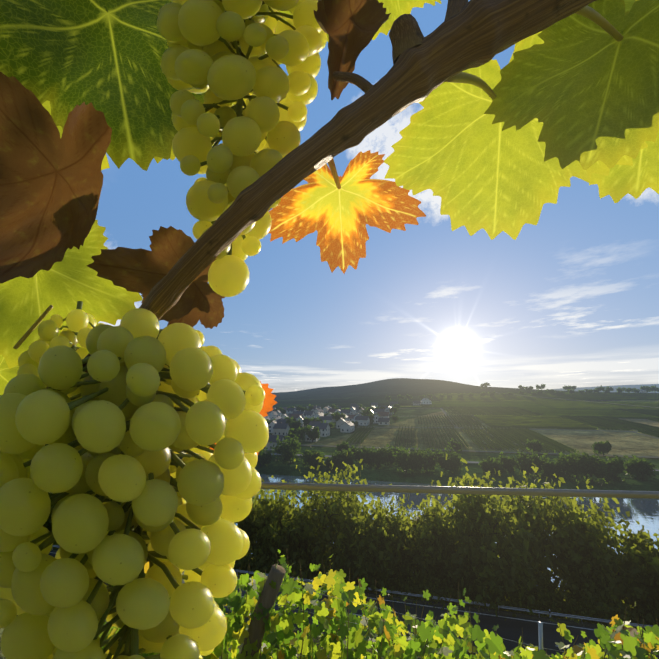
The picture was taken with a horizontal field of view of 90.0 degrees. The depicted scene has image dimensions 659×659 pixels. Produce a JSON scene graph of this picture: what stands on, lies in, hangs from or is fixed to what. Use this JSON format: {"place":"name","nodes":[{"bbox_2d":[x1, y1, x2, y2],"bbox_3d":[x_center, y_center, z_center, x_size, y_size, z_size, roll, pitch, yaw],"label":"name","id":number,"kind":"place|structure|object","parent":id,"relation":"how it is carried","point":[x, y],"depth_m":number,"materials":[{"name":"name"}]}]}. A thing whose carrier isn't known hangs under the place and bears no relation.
{"place":"outdoors","nodes":[
{"label":"outdoors","id":0,"kind":"place"},
{"bbox_2d":[46,0,595,388],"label":"vine cane","id":1,"kind":"object","parent":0,"point":[465,35],"depth_m":0.09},
{"bbox_2d":[23,0,295,658],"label":"grape stems","id":2,"kind":"object","parent":1,"relation":"hanging from","point":[128,636],"depth_m":0.10,"materials":[{"name":"green plant"}]},
{"bbox_2d":[0,0,326,658],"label":"grapes","id":3,"kind":"object","parent":2,"relation":"attached to","point":[44,595],"depth_m":0.09,"materials":[{"name":"green food"}]},
{"bbox_2d":[0,0,390,328],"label":"dried leaves","id":4,"kind":"object","parent":1,"relation":"attached to","point":[51,182],"depth_m":0.12,"materials":[{"name":"brown plant"}]},
{"bbox_2d":[209,381,276,454],"bbox_3d":[-0.063,0.053,0.211,0.059,0.057,0.010,3,-12,-16],"label":"autumn leaf","id":5,"kind":"object","parent":1,"relation":"attached to","point":[269,402],"depth_m":0.22,"materials":[{"name":"orange plant"}]},
{"bbox_2d":[13,6,622,348],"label":"leaf stems","id":6,"kind":"object","parent":1,"relation":"attached to","point":[596,17],"depth_m":0.13,"materials":[{"name":"green plant"}]},
{"bbox_2d":[0,0,658,395],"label":"grape leaves","id":7,"kind":"object","parent":1,"relation":"attached to","point":[576,96],"depth_m":0.17,"materials":[{"name":"green plant"}]},
{"bbox_2d":[328,158,340,188],"bbox_3d":[0.002,-0.061,0.129,0.011,0.030,0.057,-3,-12,14],"label":"stem","id":8,"kind":"object","parent":1,"relation":"attached to","point":[331,164],"depth_m":0.12,"materials":[{"name":"plant"}]},
{"bbox_2d":[268,150,425,273],"bbox_3d":[0.005,-0.058,0.160,0.081,0.058,0.023,-3,-12,14],"label":"autumn leaf","id":9,"kind":"object","parent":8,"relation":"attached to","point":[338,220],"depth_m":0.16,"materials":[{"name":"plant"}]},
{"bbox_2d":[0,378,658,658],"bbox_3d":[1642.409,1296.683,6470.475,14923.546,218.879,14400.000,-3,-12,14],"label":"terrain","id":10,"kind":"structure","parent":0,"point":[365,395],"depth_m":189.20,"materials":[{"name":"green plant"}]},
{"bbox_2d":[240,564,285,656],"bbox_3d":[-0.527,2.183,2.295,0.431,0.972,0.130,-2,-12,10],"label":"wood post","id":11,"kind":"object","parent":10,"relation":"on","point":[266,599],"depth_m":2.29,"materials":[{"name":"wood"}]},
{"bbox_2d":[43,452,658,629],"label":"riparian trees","id":12,"kind":"object","parent":10,"relation":"on","point":[380,546],"depth_m":41.24,"materials":[{"name":"green plant"}]},
{"bbox_2d":[45,382,658,485],"bbox_3d":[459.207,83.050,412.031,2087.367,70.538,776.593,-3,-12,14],"label":"trees","id":13,"kind":"object","parent":10,"relation":"on","point":[573,465],"materials":[{"name":"green plant"}]},
{"bbox_2d":[52,545,652,627],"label":"road edge line","id":14,"kind":"object","parent":10,"relation":"on","point":[515,608],"depth_m":36.29,"materials":[{"name":"grey"}]},
{"bbox_2d":[182,570,574,653],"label":"trellis posts","id":15,"kind":"object","parent":10,"relation":"on","point":[540,631],"depth_m":2.88,"materials":[{"name":"grey metal"}]},
{"bbox_2d":[99,548,658,658],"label":"vine leaves","id":16,"kind":"object","parent":10,"relation":"on","point":[447,631],"depth_m":2.42,"materials":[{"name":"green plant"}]},
{"bbox_2d":[264,390,646,449],"bbox_3d":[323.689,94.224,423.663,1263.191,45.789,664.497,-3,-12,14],"label":"house walls","id":17,"kind":"structure","parent":10,"relation":"on","point":[344,426],"depth_m":268.09,"materials":[{"name":"white paint"}]},
{"bbox_2d":[264,389,644,441],"bbox_3d":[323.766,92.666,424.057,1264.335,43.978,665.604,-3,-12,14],"label":"house roofs","id":18,"kind":"structure","parent":17,"relation":"on","point":[281,423],"depth_m":293.77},
{"bbox_2d":[264,392,645,448],"bbox_3d":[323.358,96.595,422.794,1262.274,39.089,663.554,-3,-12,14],"label":"village house windows","id":19,"kind":"structure","parent":17,"relation":"in","point":[338,426],"depth_m":264.42,"materials":[{"name":"black glass"}]},
{"bbox_2d":[260,0,658,498],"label":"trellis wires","id":20,"kind":"object","parent":10,"relation":"on","point":[470,490],"depth_m":0.20,"materials":[{"name":"grey metal"}]},
{"bbox_2d":[301,392,658,457],"bbox_3d":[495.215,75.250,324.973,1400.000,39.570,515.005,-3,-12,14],"label":"field paths","id":21,"kind":"structure","parent":10,"relation":"on","point":[444,412],"depth_m":214.60,"materials":[{"name":"brown soil"}]},
{"bbox_2d":[346,392,658,452],"bbox_3d":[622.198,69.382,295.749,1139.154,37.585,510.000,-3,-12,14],"label":"vineyard rows","id":22,"kind":"object","parent":10,"relation":"on","point":[507,421],"depth_m":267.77,"materials":[{"name":"green plant"}]},
{"bbox_2d":[48,551,658,658],"bbox_3d":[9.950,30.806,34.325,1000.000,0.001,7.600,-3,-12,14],"label":"road","id":23,"kind":"structure","parent":0,"point":[509,629],"depth_m":34.13,"materials":[{"name":"grey asphalt"}]},
{"bbox_2d":[50,552,593,647],"bbox_3d":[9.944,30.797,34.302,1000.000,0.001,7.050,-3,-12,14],"label":"road markings","id":24,"kind":"object","parent":23,"relation":"on","point":[469,612],"depth_m":36.03,"materials":[{"name":"white paint"}]},
{"bbox_2d":[95,0,658,392],"label":"sky","id":25,"kind":"structure","parent":0,"point":[573,300],"materials":[{"name":"blue"}]},
{"bbox_2d":[234,474,658,588],"bbox_3d":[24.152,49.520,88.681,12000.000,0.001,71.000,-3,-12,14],"label":"river water","id":26,"kind":"structure","parent":0,"point":[644,512],"depth_m":98.15,"materials":[{"name":"blue liquid"}]},
{"bbox_2d":[271,453,658,470],"bbox_3d":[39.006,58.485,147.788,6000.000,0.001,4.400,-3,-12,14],"label":"road","id":27,"kind":"structure","parent":0,"point":[461,462],"depth_m":156.60,"materials":[{"name":"grey asphalt"}]}
]}

